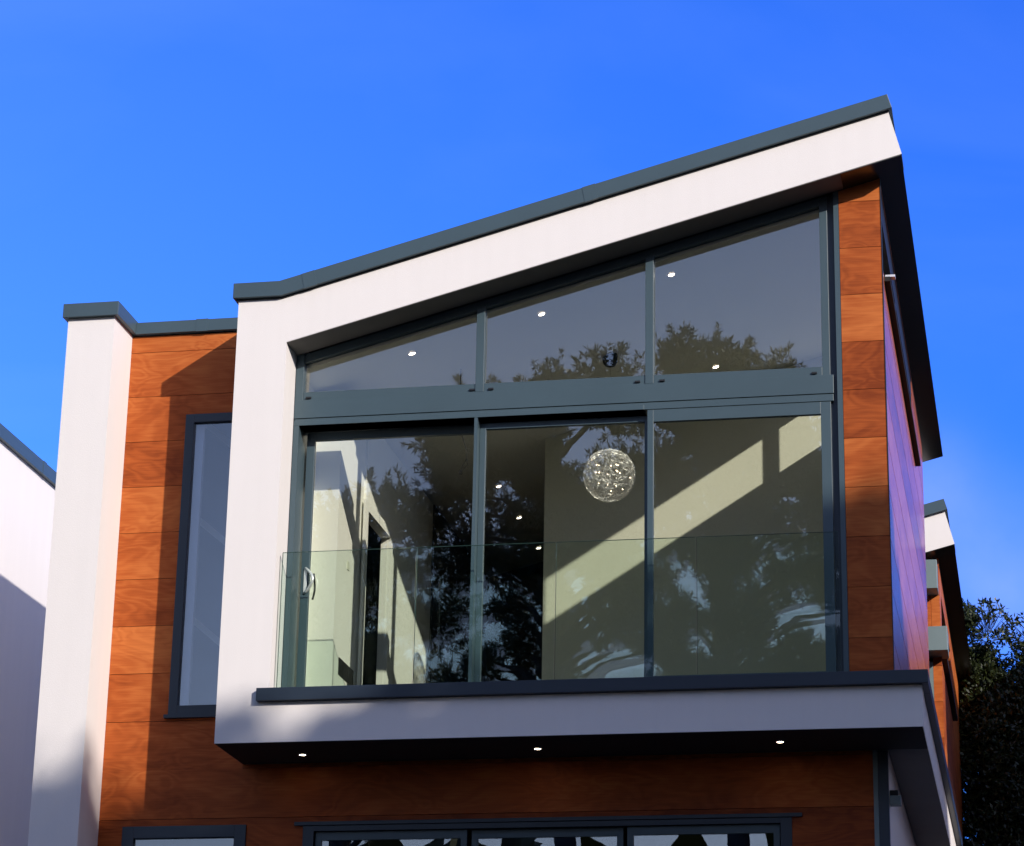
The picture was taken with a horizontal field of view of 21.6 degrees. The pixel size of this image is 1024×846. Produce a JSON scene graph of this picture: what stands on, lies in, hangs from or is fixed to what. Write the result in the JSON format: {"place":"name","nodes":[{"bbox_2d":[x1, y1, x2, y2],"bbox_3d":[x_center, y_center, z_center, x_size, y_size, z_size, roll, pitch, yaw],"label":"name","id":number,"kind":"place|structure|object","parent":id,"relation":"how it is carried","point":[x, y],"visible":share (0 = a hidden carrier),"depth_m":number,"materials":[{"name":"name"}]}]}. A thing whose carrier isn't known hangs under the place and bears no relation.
{"place":"outdoors","nodes":[
{"label":"outdoors","id":0,"kind":"place"},
{"bbox_2d":[0,0,1023,837],"label":"sky","id":1,"kind":"structure","parent":0,"point":[158,157],"materials":[{"name":"blue"}]},
{"bbox_2d":[924,499,971,845],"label":"house","id":2,"kind":"structure","parent":0,"point":[949,662],"depth_m":34.09,"materials":[{"name":"brown wood"}]},
{"bbox_2d":[941,607,957,720],"bbox_3d":[5.730,3.078,35.309,0.115,0.935,3.530,-3,-19,11],"label":"strip window","id":3,"kind":"structure","parent":2,"relation":"in","point":[945,662],"depth_m":35.05,"materials":[{"name":"black glass"}]},
{"bbox_3d":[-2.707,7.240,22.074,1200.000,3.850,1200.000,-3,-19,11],"label":"ground","id":4,"kind":"structure","parent":0,"visible":0},
{"bbox_2d":[0,423,56,845],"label":"neighbour house","id":5,"kind":"structure","parent":4,"relation":"on","point":[27,485],"depth_m":30.12,"materials":[{"name":"paint"}]},
{"bbox_2d":[28,94,962,845],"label":"white house","id":6,"kind":"structure","parent":4,"relation":"on","point":[210,472],"depth_m":24.73,"materials":[{"name":"paint"}]},
{"bbox_2d":[121,825,246,845],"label":"window frame","id":7,"kind":"structure","parent":6,"relation":"in","point":[130,835],"depth_m":24.29,"materials":[{"name":"metal"}]},
{"bbox_2d":[163,412,232,718],"bbox_3d":[-2.803,1.311,25.110,0.745,2.965,0.110,-3,-19,11],"label":"tall window","id":8,"kind":"structure","parent":6,"relation":"in","point":[175,710],"depth_m":25.12,"materials":[{"name":"metal"}]},
{"bbox_2d":[338,657,353,684],"bbox_3d":[-1.558,2.341,25.151,0.008,0.160,0.540,-3,-19,11],"label":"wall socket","id":9,"kind":"object","parent":6,"relation":"attached to","point":[345,672],"depth_m":25.12,"materials":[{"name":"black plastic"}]},
{"bbox_2d":[296,426,479,686],"bbox_3d":[-1.097,1.269,24.461,1.690,2.548,0.183,-3,-19,11],"label":"door leaf","id":10,"kind":"structure","parent":6,"relation":"in","point":[312,438],"depth_m":24.75,"materials":[{"name":"grey metal"}]},
{"bbox_2d":[408,351,416,355],"bbox_3d":[-0.944,-0.658,25.331,0.085,0.033,0.085,-3,-19,11],"label":"ceiling light","id":11,"kind":"object","parent":6,"relation":"attached to","point":[411,353],"visible":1,"depth_m":25.32,"materials":[{"name":"white"}]},
{"bbox_2d":[459,369,467,473],"bbox_3d":[-0.460,-0.020,25.764,0.097,1.072,0.020,-3,-19,11],"label":"hanging cable","id":12,"kind":"object","parent":6,"relation":"hanging from","point":[460,471],"visible":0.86,"depth_m":25.64,"materials":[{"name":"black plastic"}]},
{"bbox_2d":[537,312,545,315],"bbox_3d":[0.279,-1.025,25.206,0.085,0.033,0.085,-3,-19,11],"label":"ceiling light","id":13,"kind":"object","parent":6,"relation":"attached to","point":[541,313],"visible":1,"depth_m":25.20,"materials":[{"name":"white"}]},
{"bbox_2d":[294,813,801,845],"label":"ground sliding door","id":14,"kind":"structure","parent":6,"relation":"in","point":[314,833],"depth_m":23.68,"materials":[{"name":"metal"}]},
{"bbox_2d":[276,531,840,686],"bbox_3d":[0.356,1.661,23.504,5.016,1.283,0.045,-3,-19,11],"label":"glass balustrade","id":15,"kind":"object","parent":6,"relation":"on","point":[522,543],"visible":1,"depth_m":23.68,"materials":[{"name":"glass"}]},
{"bbox_2d":[474,416,646,681],"bbox_3d":[0.461,1.173,24.063,1.573,2.528,0.050,-3,-19,11],"label":"door leaf","id":16,"kind":"structure","parent":6,"relation":"in","point":[485,427],"depth_m":24.29,"materials":[{"name":"grey metal"}]},
{"bbox_2d":[295,196,829,400],"bbox_3d":[0.439,-1.059,24.764,4.957,1.908,0.123,-3,-19,11],"label":"upper window","id":17,"kind":"structure","parent":6,"relation":"in","point":[648,257],"depth_m":24.67,"materials":[{"name":"grey metal"}]},
{"bbox_2d":[582,353,635,501],"bbox_3d":[0.960,0.039,26.323,0.529,1.528,0.527,-3,-19,11],"label":"pendant lamp","id":18,"kind":"object","parent":6,"relation":"hanging from","point":[609,360],"visible":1,"depth_m":26.10,"materials":[{"name":"metal"}]},
{"bbox_2d":[667,272,675,276],"bbox_3d":[1.492,-1.389,25.082,0.085,0.033,0.085,-3,-19,11],"label":"ceiling light","id":19,"kind":"object","parent":6,"relation":"attached to","point":[671,274],"visible":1,"depth_m":25.07,"materials":[{"name":"white"}]},
{"bbox_2d":[647,401,836,676],"bbox_3d":[2.014,1.057,23.673,1.650,2.550,0.050,-3,-19,11],"label":"door leaf","id":20,"kind":"structure","parent":6,"relation":"in","point":[823,409],"depth_m":23.81,"materials":[{"name":"grey metal"}]},
{"bbox_2d":[890,790,901,806],"bbox_3d":[3.340,3.266,23.342,0.096,0.130,0.100,-3,-19,11],"label":"wall lamp","id":21,"kind":"object","parent":6,"relation":"attached to","point":[895,799],"visible":1,"depth_m":23.30,"materials":[{"name":"black plastic"}]},
{"bbox_2d":[881,196,920,465],"bbox_3d":[3.918,-0.863,27.040,0.180,0.880,5.720,-3,-19,11],"label":"strip window","id":22,"kind":"structure","parent":6,"relation":"in","point":[889,276],"depth_m":26.41,"materials":[{"name":"black glass"}]},
{"bbox_2d":[958,597,1023,845],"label":"evergreen tree","id":23,"kind":"object","parent":4,"relation":"on","point":[991,712],"visible":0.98,"depth_m":39.21,"materials":[{"name":"green plant"}]}
]}

